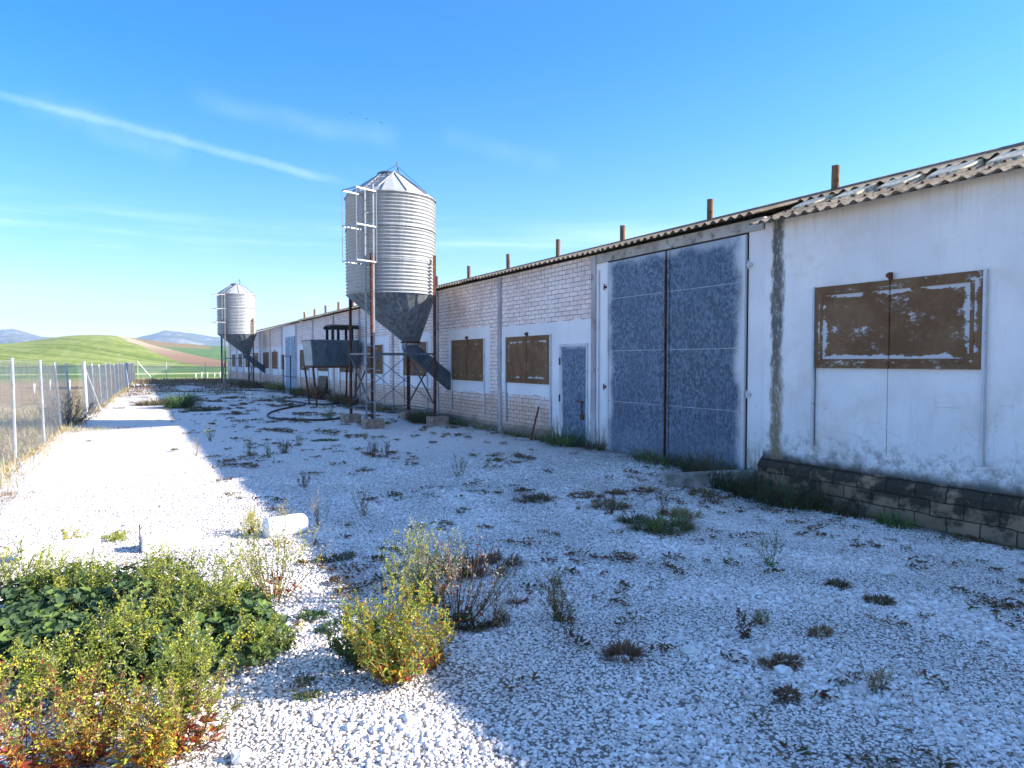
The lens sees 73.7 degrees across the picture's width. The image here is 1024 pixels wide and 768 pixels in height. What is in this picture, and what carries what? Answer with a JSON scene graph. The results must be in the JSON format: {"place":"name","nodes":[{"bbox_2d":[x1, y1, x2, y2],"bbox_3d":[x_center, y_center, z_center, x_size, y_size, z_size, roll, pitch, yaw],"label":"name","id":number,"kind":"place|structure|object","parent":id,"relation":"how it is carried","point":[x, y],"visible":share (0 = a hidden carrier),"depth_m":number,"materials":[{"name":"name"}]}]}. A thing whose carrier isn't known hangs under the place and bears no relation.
{"place":"outdoors","nodes":[
{"label":"outdoors","id":0,"kind":"place"},
{"bbox_2d":[0,329,53,343],"bbox_3d":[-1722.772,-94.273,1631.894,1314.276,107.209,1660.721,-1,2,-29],"label":"distant mountain","id":1,"kind":"structure","parent":0,"point":[11,336],"depth_m":1807.47,"materials":[{"name":"stone"}]},
{"bbox_2d":[0,381,138,518],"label":"dry grass","id":2,"kind":"structure","parent":0,"point":[29,453],"depth_m":15.67,"materials":[{"name":"yellow plant"}]},
{"bbox_2d":[0,335,227,457],"bbox_3d":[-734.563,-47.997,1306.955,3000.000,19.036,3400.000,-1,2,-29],"label":"fields and hill","id":3,"kind":"structure","parent":0,"point":[95,350],"depth_m":202.84,"materials":[{"name":"green plant"}]},
{"bbox_2d":[137,330,227,346],"bbox_3d":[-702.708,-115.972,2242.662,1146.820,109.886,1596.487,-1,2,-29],"label":"distant mountain","id":4,"kind":"structure","parent":0,"point":[178,337],"depth_m":1994.20,"materials":[{"name":"stone"}]},
{"bbox_2d":[0,382,1023,767],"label":"gravel yard","id":5,"kind":"structure","parent":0,"point":[140,430],"depth_m":4.97,"materials":[{"name":"white gravel"}]},
{"bbox_2d":[0,532,75,607],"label":"wild mustard plant","id":6,"kind":"object","parent":5,"relation":"on","point":[5,575],"visible":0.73,"depth_m":4.69,"materials":[{"name":"green plant"}]},
{"bbox_2d":[0,622,82,721],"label":"wild mustard plant","id":7,"kind":"object","parent":5,"relation":"on","point":[25,680],"visible":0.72,"depth_m":3.35,"materials":[{"name":"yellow plant"}]},
{"bbox_2d":[0,651,96,767],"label":"red leaved weed","id":8,"kind":"object","parent":5,"relation":"on","point":[17,757],"visible":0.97,"depth_m":2.90,"materials":[{"name":"yellow plant"}]},
{"bbox_2d":[17,536,99,561],"bbox_3d":[-4.083,1.525,6.162,0.620,0.210,0.160,-1,2,-35],"label":"masonry block","id":9,"kind":"object","parent":5,"relation":"on","point":[88,544],"depth_m":6.14,"materials":[{"name":"white concrete"}]},
{"bbox_2d":[0,358,135,466],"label":"chain link fence","id":10,"kind":"object","parent":5,"relation":"on","point":[88,372],"visible":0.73,"depth_m":15.87,"materials":[{"name":"metal"}]},
{"bbox_2d":[28,390,109,425],"bbox_3d":[-12.161,0.666,18.759,1.915,1.010,1.917,-1,2,-29],"label":"dry brush","id":11,"kind":"object","parent":5,"relation":"on","point":[70,410],"visible":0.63,"depth_m":18.66,"materials":[{"name":"brown plant"}]},
{"bbox_2d":[52,526,90,540],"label":"wild mustard plant","id":12,"kind":"object","parent":5,"relation":"on","point":[66,536],"visible":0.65,"depth_m":6.35,"materials":[{"name":"yellow plant"}]},
{"bbox_2d":[13,608,131,711],"bbox_3d":[-2.219,1.438,3.498,0.457,0.451,0.473,2,2,38],"label":"wild mustard plant","id":13,"kind":"object","parent":5,"relation":"on","point":[65,684],"visible":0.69,"depth_m":3.52,"materials":[{"name":"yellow plant"}]},
{"bbox_2d":[40,425,114,431],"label":"straw clump","id":14,"kind":"object","parent":5,"relation":"on","point":[86,429],"visible":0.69,"depth_m":17.30,"materials":[{"name":"yellow plant"}]},
{"bbox_2d":[36,546,121,611],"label":"wild mustard plant","id":15,"kind":"object","parent":5,"relation":"on","point":[67,580],"visible":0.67,"depth_m":4.66,"materials":[{"name":"green plant"}]},
{"bbox_2d":[30,680,138,767],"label":"red leaved weed","id":16,"kind":"object","parent":5,"relation":"on","point":[92,752],"visible":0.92,"depth_m":2.95,"materials":[{"name":"yellow plant"}]},
{"bbox_2d":[42,643,163,733],"bbox_3d":[-1.943,1.468,3.221,0.447,0.446,0.403,0,2,0],"label":"red leaved weed","id":17,"kind":"object","parent":5,"relation":"on","point":[108,693],"visible":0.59,"depth_m":3.21,"materials":[{"name":"yellow plant"}]},
{"bbox_2d":[101,528,131,541],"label":"wild mustard plant","id":18,"kind":"object","parent":5,"relation":"on","point":[117,535],"visible":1,"depth_m":6.64,"materials":[{"name":"green plant"}]},
{"bbox_2d":[81,578,191,664],"bbox_3d":[-2.120,1.373,3.885,0.565,0.571,0.614,-1,2,-29],"label":"wild mustard plant","id":19,"kind":"object","parent":5,"relation":"on","point":[139,618],"visible":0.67,"depth_m":3.75,"materials":[{"name":"green plant"}]},
{"bbox_2d":[0,557,290,692],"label":"mallow patch","id":20,"kind":"object","parent":5,"relation":"on","point":[39,618],"visible":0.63,"depth_m":4.10,"materials":[{"name":"green plant"}]},
{"bbox_2d":[104,681,188,767],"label":"red leaved weed","id":21,"kind":"object","parent":5,"relation":"on","point":[149,748],"visible":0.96,"depth_m":2.94,"materials":[{"name":"yellow plant"}]},
{"bbox_2d":[130,397,165,405],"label":"weed tuft","id":22,"kind":"object","parent":5,"relation":"on","point":[147,403],"visible":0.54,"depth_m":27.06,"materials":[{"name":"yellow plant"}]},
{"bbox_2d":[129,525,205,602],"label":"wild mustard plant","id":23,"kind":"object","parent":5,"relation":"on","point":[163,564],"visible":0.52,"depth_m":4.71,"materials":[{"name":"green plant"}]},
{"bbox_2d":[140,529,200,552],"bbox_3d":[-3.209,1.507,6.425,0.500,0.220,0.160,-1,2,-35],"label":"masonry block","id":24,"kind":"object","parent":5,"relation":"on","point":[187,538],"depth_m":6.37,"materials":[{"name":"white concrete"}]},
{"bbox_2d":[114,665,244,766],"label":"red leaved weed","id":25,"kind":"object","parent":5,"relation":"on","point":[196,738],"visible":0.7,"depth_m":3.10,"materials":[{"name":"yellow plant"}]},
{"bbox_2d":[148,388,211,409],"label":"weed tuft","id":26,"kind":"object","parent":5,"relation":"on","point":[175,401],"visible":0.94,"depth_m":25.47,"materials":[{"name":"green plant"}]},
{"bbox_2d":[117,593,245,716],"bbox_3d":[-1.640,1.387,3.436,0.529,0.599,0.611,0,2,-5],"label":"wild mustard plant","id":27,"kind":"object","parent":5,"relation":"on","point":[185,693],"visible":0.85,"depth_m":3.38,"materials":[{"name":"green plant"}]},
{"bbox_2d":[137,360,228,380],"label":"wire fence","id":28,"kind":"object","parent":5,"relation":"on","point":[166,375],"visible":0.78,"depth_m":62.41,"materials":[{"name":"grey metal"}]},
{"bbox_2d":[143,545,253,636],"bbox_3d":[-1.972,1.314,4.284,0.596,0.668,0.618,-1,2,-29],"label":"wild mustard plant","id":29,"kind":"object","parent":5,"relation":"on","point":[184,585],"visible":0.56,"depth_m":4.19,"materials":[{"name":"yellow plant"}]},
{"bbox_2d":[124,376,289,395],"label":"scrub","id":30,"kind":"object","parent":5,"relation":"on","point":[196,381],"visible":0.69,"depth_m":47.71,"materials":[{"name":"green plant"}]},
{"bbox_2d":[149,389,286,392],"bbox_3d":[-16.605,0.399,39.754,8.428,0.088,2.067,0,2,8],"label":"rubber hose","id":31,"kind":"object","parent":5,"relation":"on","point":[213,390],"visible":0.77,"depth_m":39.51,"materials":[{"name":"black rubber"}]},
{"bbox_2d":[193,550,258,598],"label":"wild mustard plant","id":32,"kind":"object","parent":5,"relation":"on","point":[245,583],"visible":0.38,"depth_m":4.70,"materials":[{"name":"yellow plant"}]},
{"bbox_2d":[212,280,264,387],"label":"feed silo","id":33,"kind":"object","parent":5,"relation":"on","point":[236,321],"visible":0.99,"depth_m":45.15,"materials":[{"name":"metal"}]},
{"bbox_2d":[230,746,251,764],"bbox_3d":[-1.201,1.648,3.028,0.087,0.061,0.095,-1,2,-29],"label":"stone","id":34,"kind":"object","parent":5,"relation":"on","point":[241,755],"visible":1,"depth_m":3.00,"materials":[{"name":"white stone"}]},
{"bbox_2d":[239,505,259,533],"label":"wild mustard plant","id":35,"kind":"object","parent":5,"relation":"on","point":[250,523],"visible":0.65,"depth_m":6.91,"materials":[{"name":"yellow plant"}]},
{"bbox_2d":[235,379,270,387],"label":"wall weed","id":36,"kind":"object","parent":5,"relation":"on","point":[249,384],"depth_m":44.37,"materials":[{"name":"green plant"}]},
{"bbox_2d":[228,601,305,667],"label":"wild mustard plant","id":37,"kind":"object","parent":5,"relation":"on","point":[249,634],"visible":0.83,"depth_m":3.90,"materials":[{"name":"green plant"}]},
{"bbox_2d":[211,500,332,602],"bbox_3d":[-1.733,1.217,4.990,0.835,0.764,0.785,-1,2,-29],"label":"wild mustard plant","id":38,"kind":"object","parent":5,"relation":"on","point":[277,593],"visible":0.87,"depth_m":4.97,"materials":[{"name":"yellow plant"}]},
{"bbox_2d":[263,379,285,390],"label":"wall weed","id":39,"kind":"object","parent":5,"relation":"on","point":[274,387],"depth_m":40.88,"materials":[{"name":"green plant"}]},
{"bbox_2d":[268,626,297,650],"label":"wild mustard plant","id":40,"kind":"object","parent":5,"relation":"on","point":[288,645],"visible":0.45,"depth_m":4.12,"materials":[{"name":"green plant"}]},
{"bbox_2d":[262,513,307,537],"bbox_3d":[-2.291,1.437,6.922,0.420,0.210,0.210,-1,2,-37],"label":"white drum","id":41,"kind":"object","parent":5,"relation":"on","point":[298,520],"visible":0.85,"depth_m":6.84,"materials":[{"name":"plastic"}]},
{"bbox_2d":[282,356,296,394],"bbox_3d":[-11.686,-0.440,35.821,0.056,2.092,3.500,-1,2,-29],"label":"pipe rail","id":42,"kind":"object","parent":5,"relation":"on","point":[290,376],"visible":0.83,"depth_m":36.23,"materials":[{"name":"grey metal"}]},
{"bbox_2d":[286,385,305,395],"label":"wall weed","id":43,"kind":"object","parent":5,"relation":"on","point":[298,390],"depth_m":35.18,"materials":[{"name":"green plant"}]},
{"bbox_2d":[266,404,339,420],"bbox_3d":[-7.463,0.948,23.274,2.062,0.106,7.227,-1,2,-26],"label":"rubber hose","id":44,"kind":"object","parent":5,"relation":"on","point":[274,418],"visible":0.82,"depth_m":20.68,"materials":[{"name":"black rubber"}]},
{"bbox_2d":[292,674,316,688],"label":"weed tuft","id":45,"kind":"object","parent":5,"relation":"on","point":[303,679],"visible":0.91,"depth_m":3.74,"materials":[{"name":"green plant"}]},
{"bbox_2d":[291,688,325,701],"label":"weed tuft","id":46,"kind":"object","parent":5,"relation":"on","point":[308,695],"visible":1,"depth_m":3.58,"materials":[{"name":"green plant"}]},
{"bbox_2d":[290,605,330,622],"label":"weed tuft","id":47,"kind":"object","parent":5,"relation":"on","point":[314,614],"visible":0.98,"depth_m":4.67,"materials":[{"name":"green plant"}]},
{"bbox_2d":[300,382,331,399],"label":"wall weed","id":48,"kind":"object","parent":5,"relation":"on","point":[320,394],"depth_m":31.41,"materials":[{"name":"green plant"}]},
{"bbox_2d":[305,489,329,525],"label":"yard weed","id":49,"kind":"object","parent":5,"relation":"on","point":[317,514],"visible":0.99,"depth_m":7.25,"materials":[{"name":"yellow plant"}]},
{"bbox_2d":[318,376,326,392],"bbox_3d":[-9.122,0.136,32.691,0.190,1.050,1.500,-1,2,-29],"label":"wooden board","id":50,"kind":"object","parent":5,"relation":"on","point":[322,380],"visible":0.57,"depth_m":32.54,"materials":[{"name":"wood"}]},
{"bbox_2d":[302,339,359,406],"bbox_3d":[-7.208,-0.417,27.149,1.920,2.635,1.550,-1,2,-29],"label":"metal bin","id":51,"kind":"object","parent":5,"relation":"on","point":[326,353],"visible":0.88,"depth_m":26.51,"materials":[{"name":"metal"}]},
{"bbox_2d":[323,324,358,339],"bbox_3d":[-6.825,-2.035,27.282,1.170,0.630,0.990,-1,2,-29],"label":"support frame","id":52,"kind":"object","parent":51,"relation":"on","point":[333,327],"visible":0.84,"depth_m":26.86,"materials":[{"name":"black metal"}]},
{"bbox_2d":[307,550,356,565],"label":"weed tuft","id":53,"kind":"object","parent":5,"relation":"on","point":[350,553],"visible":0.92,"depth_m":5.97,"materials":[{"name":"plant"}]},
{"bbox_2d":[314,618,354,634],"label":"weed tuft","id":54,"kind":"object","parent":5,"relation":"on","point":[324,626],"visible":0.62,"depth_m":4.47,"materials":[{"name":"green plant"}]},
{"bbox_2d":[324,390,358,404],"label":"wall weed","id":55,"kind":"object","parent":5,"relation":"on","point":[336,397],"depth_m":28.12,"materials":[{"name":"green plant"}]},
{"bbox_2d":[323,601,398,670],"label":"wild mustard plant","id":56,"kind":"object","parent":5,"relation":"on","point":[349,655],"visible":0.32,"depth_m":3.89,"materials":[{"name":"green plant"}]},
{"bbox_2d":[352,477,372,515],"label":"yard weed","id":57,"kind":"object","parent":5,"relation":"on","point":[362,503],"visible":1,"depth_m":7.80,"materials":[{"name":"green plant"}]},
{"bbox_2d":[363,403,398,412],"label":"wall weed","id":58,"kind":"object","parent":5,"relation":"on","point":[384,409],"depth_m":23.61,"materials":[{"name":"green plant"}]},
{"bbox_2d":[326,556,460,685],"bbox_3d":[-0.641,1.315,3.705,0.649,0.686,0.674,-1,2,-29],"label":"wild mustard plant","id":59,"kind":"object","parent":5,"relation":"on","point":[386,670],"visible":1,"depth_m":3.69,"materials":[{"name":"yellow plant"}]},
{"bbox_2d":[340,162,450,428],"bbox_3d":[-3.239,-2.429,18.929,3.399,7.493,2.817,-1,2,-29],"label":"feed silo","id":60,"kind":"object","parent":5,"relation":"on","point":[390,243],"visible":1,"depth_m":18.09,"materials":[{"name":"metal"}]},
{"bbox_2d":[401,409,450,423],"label":"wall weed","id":61,"kind":"object","parent":5,"relation":"on","point":[415,417],"depth_m":19.67,"materials":[{"name":"green plant"}]},
{"bbox_2d":[377,514,477,604],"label":"wild mustard plant","id":62,"kind":"object","parent":5,"relation":"on","point":[423,563],"visible":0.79,"depth_m":4.88,"materials":[{"name":"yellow plant"}]},
{"bbox_2d":[408,614,461,670],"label":"wild mustard plant","id":63,"kind":"object","parent":5,"relation":"on","point":[436,659],"visible":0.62,"depth_m":3.93,"materials":[{"name":"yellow plant"}]},
{"bbox_2d":[413,532,522,627],"bbox_3d":[-0.270,1.299,4.529,0.606,0.635,0.657,2,2,39],"label":"wild mustard plant","id":64,"kind":"object","parent":5,"relation":"on","point":[451,592],"visible":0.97,"depth_m":4.52,"materials":[{"name":"brown plant"}]},
{"bbox_2d":[411,543,528,580],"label":"weed tuft","id":65,"kind":"object","parent":5,"relation":"on","point":[493,559],"visible":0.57,"depth_m":5.78,"materials":[{"name":"brown plant"}]},
{"bbox_2d":[439,608,513,635],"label":"weed tuft","id":66,"kind":"object","parent":5,"relation":"on","point":[478,627],"visible":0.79,"depth_m":4.44,"materials":[{"name":"plant"}]},
{"bbox_2d":[486,581,517,627],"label":"yard weed","id":67,"kind":"object","parent":5,"relation":"on","point":[497,616],"visible":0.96,"depth_m":4.44,"materials":[{"name":"plant"}]},
{"bbox_2d":[501,428,536,437],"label":"wall weed","id":68,"kind":"object","parent":5,"relation":"on","point":[513,433],"depth_m":16.00,"materials":[{"name":"green plant"}]},
{"bbox_2d":[510,490,557,503],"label":"weed tuft","id":69,"kind":"object","parent":5,"relation":"on","point":[533,498],"visible":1,"depth_m":8.72,"materials":[{"name":"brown plant"}]},
{"bbox_2d":[73,395,1023,767],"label":"leaf litter","id":70,"kind":"object","parent":5,"relation":"on","point":[623,583],"visible":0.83,"depth_m":6.66,"materials":[{"name":"plant"}]},
{"bbox_2d":[532,565,581,622],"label":"yard weed","id":71,"kind":"object","parent":5,"relation":"on","point":[555,607],"visible":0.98,"depth_m":4.56,"materials":[{"name":"green plant"}]},
{"bbox_2d":[537,419,588,446],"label":"wall weed","id":72,"kind":"object","parent":5,"relation":"on","point":[566,438],"depth_m":13.90,"materials":[{"name":"green plant"}]},
{"bbox_2d":[559,601,576,637],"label":"yard weed","id":73,"kind":"object","parent":5,"relation":"on","point":[571,618],"visible":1,"depth_m":4.29,"materials":[{"name":"green plant"}]},
{"bbox_2d":[567,490,602,498],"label":"weed tuft","id":74,"kind":"object","parent":5,"relation":"on","point":[589,493],"visible":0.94,"depth_m":9.11,"materials":[{"name":"yellow plant"}]},
{"bbox_2d":[576,434,608,450],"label":"wall weed","id":75,"kind":"object","parent":5,"relation":"on","point":[584,446],"depth_m":13.55,"materials":[{"name":"green plant"}]},
{"bbox_2d":[585,497,630,510],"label":"weed tuft","id":76,"kind":"object","parent":5,"relation":"on","point":[620,505],"visible":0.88,"depth_m":8.36,"materials":[{"name":"brown plant"}]},
{"bbox_2d":[600,490,620,514],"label":"yard weed","id":77,"kind":"object","parent":5,"relation":"on","point":[610,507],"visible":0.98,"depth_m":7.88,"materials":[{"name":"green plant"}]},
{"bbox_2d":[228,148,1001,480],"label":"poultry shed","id":78,"kind":"structure","parent":5,"relation":"on","point":[654,340],"depth_m":13.65,"materials":[{"name":"paint"}]},
{"bbox_2d":[559,346,585,439],"bbox_3d":[1.259,0.180,14.421,0.069,1.940,0.970,-1,2,-29],"label":"door","id":79,"kind":"structure","parent":78,"relation":"in","point":[572,360],"depth_m":14.37,"materials":[{"name":"metal"}]},
{"bbox_2d":[604,488,629,494],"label":"weed tuft","id":80,"kind":"object","parent":5,"relation":"on","point":[622,491],"visible":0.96,"depth_m":9.32,"materials":[{"name":"green plant"}]},
{"bbox_2d":[596,638,649,665],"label":"weed tuft","id":81,"kind":"object","parent":5,"relation":"on","point":[625,647],"visible":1,"depth_m":4.06,"materials":[{"name":"brown plant"}]},
{"bbox_2d":[613,512,650,525],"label":"weed tuft","id":82,"kind":"object","parent":5,"relation":"on","point":[638,518],"visible":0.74,"depth_m":7.46,"materials":[{"name":"green plant"}]},
{"bbox_2d":[621,444,692,466],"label":"wall weed","id":83,"kind":"object","parent":5,"relation":"on","point":[654,459],"depth_m":11.72,"materials":[{"name":"green plant"}]},
{"bbox_2d":[619,513,703,534],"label":"weed tuft","id":84,"kind":"object","parent":5,"relation":"on","point":[661,525],"visible":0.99,"depth_m":7.13,"materials":[{"name":"green plant"}]},
{"bbox_2d":[651,503,709,520],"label":"weed tuft","id":85,"kind":"object","parent":5,"relation":"on","point":[681,511],"visible":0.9,"depth_m":7.98,"materials":[{"name":"green plant"}]},
{"bbox_2d":[680,644,697,654],"bbox_3d":[1.062,1.596,4.098,0.098,0.059,0.092,0,2,4],"label":"stone","id":86,"kind":"object","parent":5,"relation":"on","point":[689,649],"visible":0.95,"depth_m":4.07,"materials":[{"name":"white stone"}]},
{"bbox_2d":[685,488,716,496],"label":"weed tuft","id":87,"kind":"object","parent":5,"relation":"on","point":[701,491],"visible":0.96,"depth_m":9.77,"materials":[{"name":"green plant"}]},
{"bbox_2d":[662,469,754,489],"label":"concrete kerb","id":88,"kind":"structure","parent":5,"relation":"on","point":[679,479],"depth_m":10.01,"materials":[{"name":"grey concrete"}]},
{"bbox_2d":[667,442,776,493],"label":"wall weed","id":89,"kind":"object","parent":5,"relation":"on","point":[704,464],"depth_m":10.41,"materials":[{"name":"green plant"}]},
{"bbox_2d":[734,603,757,638],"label":"yard weed","id":90,"kind":"object","parent":5,"relation":"on","point":[744,633],"visible":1,"depth_m":4.35,"materials":[{"name":"green plant"}]},
{"bbox_2d":[751,606,770,624],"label":"yard weed","id":91,"kind":"object","parent":5,"relation":"on","point":[759,620],"visible":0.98,"depth_m":4.56,"materials":[{"name":"green plant"}]},
{"bbox_2d":[751,530,787,566],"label":"yard weed","id":92,"kind":"object","parent":5,"relation":"on","point":[767,558],"visible":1,"depth_m":5.90,"materials":[{"name":"green plant"}]},
{"bbox_2d":[721,470,837,511],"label":"wall weed","id":93,"kind":"object","parent":5,"relation":"on","point":[784,498],"depth_m":9.16,"materials":[{"name":"green plant"}]},
{"bbox_2d":[754,649,808,671],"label":"weed tuft","id":94,"kind":"object","parent":5,"relation":"on","point":[781,657],"visible":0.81,"depth_m":3.95,"materials":[{"name":"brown plant"}]},
{"bbox_2d":[773,664,792,675],"bbox_3d":[1.523,1.613,3.843,0.096,0.061,0.091,0,2,-5],"label":"stone","id":95,"kind":"object","parent":5,"relation":"on","point":[781,669],"visible":0.95,"depth_m":3.82,"materials":[{"name":"white stone"}]},
{"bbox_2d":[769,682,802,705],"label":"weed tuft","id":96,"kind":"object","parent":5,"relation":"on","point":[787,690],"visible":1,"depth_m":3.56,"materials":[{"name":"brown plant"}]},
{"bbox_2d":[805,624,834,637],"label":"weed tuft","id":97,"kind":"object","parent":5,"relation":"on","point":[816,628],"visible":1,"depth_m":4.45,"materials":[{"name":"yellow plant"}]},
{"bbox_2d":[821,578,852,589],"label":"weed tuft","id":98,"kind":"object","parent":5,"relation":"on","point":[838,582],"visible":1,"depth_m":5.40,"materials":[{"name":"green plant"}]},
{"bbox_2d":[801,498,873,519],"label":"wall weed","id":99,"kind":"object","parent":5,"relation":"on","point":[834,509],"depth_m":8.64,"materials":[{"name":"green plant"}]},
{"bbox_2d":[856,654,895,694],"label":"yard weed","id":100,"kind":"object","parent":5,"relation":"on","point":[880,674],"visible":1,"depth_m":3.62,"materials":[{"name":"green plant"}]},
{"bbox_2d":[860,593,898,605],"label":"weed tuft","id":101,"kind":"object","parent":5,"relation":"on","point":[885,599],"visible":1,"depth_m":5.03,"materials":[{"name":"green plant"}]},
{"bbox_2d":[749,142,1023,548],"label":"whitewashed annex","id":102,"kind":"object","parent":5,"relation":"on","point":[894,343],"visible":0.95,"depth_m":8.18,"materials":[{"name":"paint"}]},
{"bbox_2d":[866,505,927,529],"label":"wall weed","id":103,"kind":"object","parent":5,"relation":"on","point":[892,521],"depth_m":8.04,"materials":[{"name":"green plant"}]},
{"bbox_2d":[0,0,1023,337],"label":"sky","id":104,"kind":"structure","parent":0,"point":[157,157],"materials":[{"name":"blue"}]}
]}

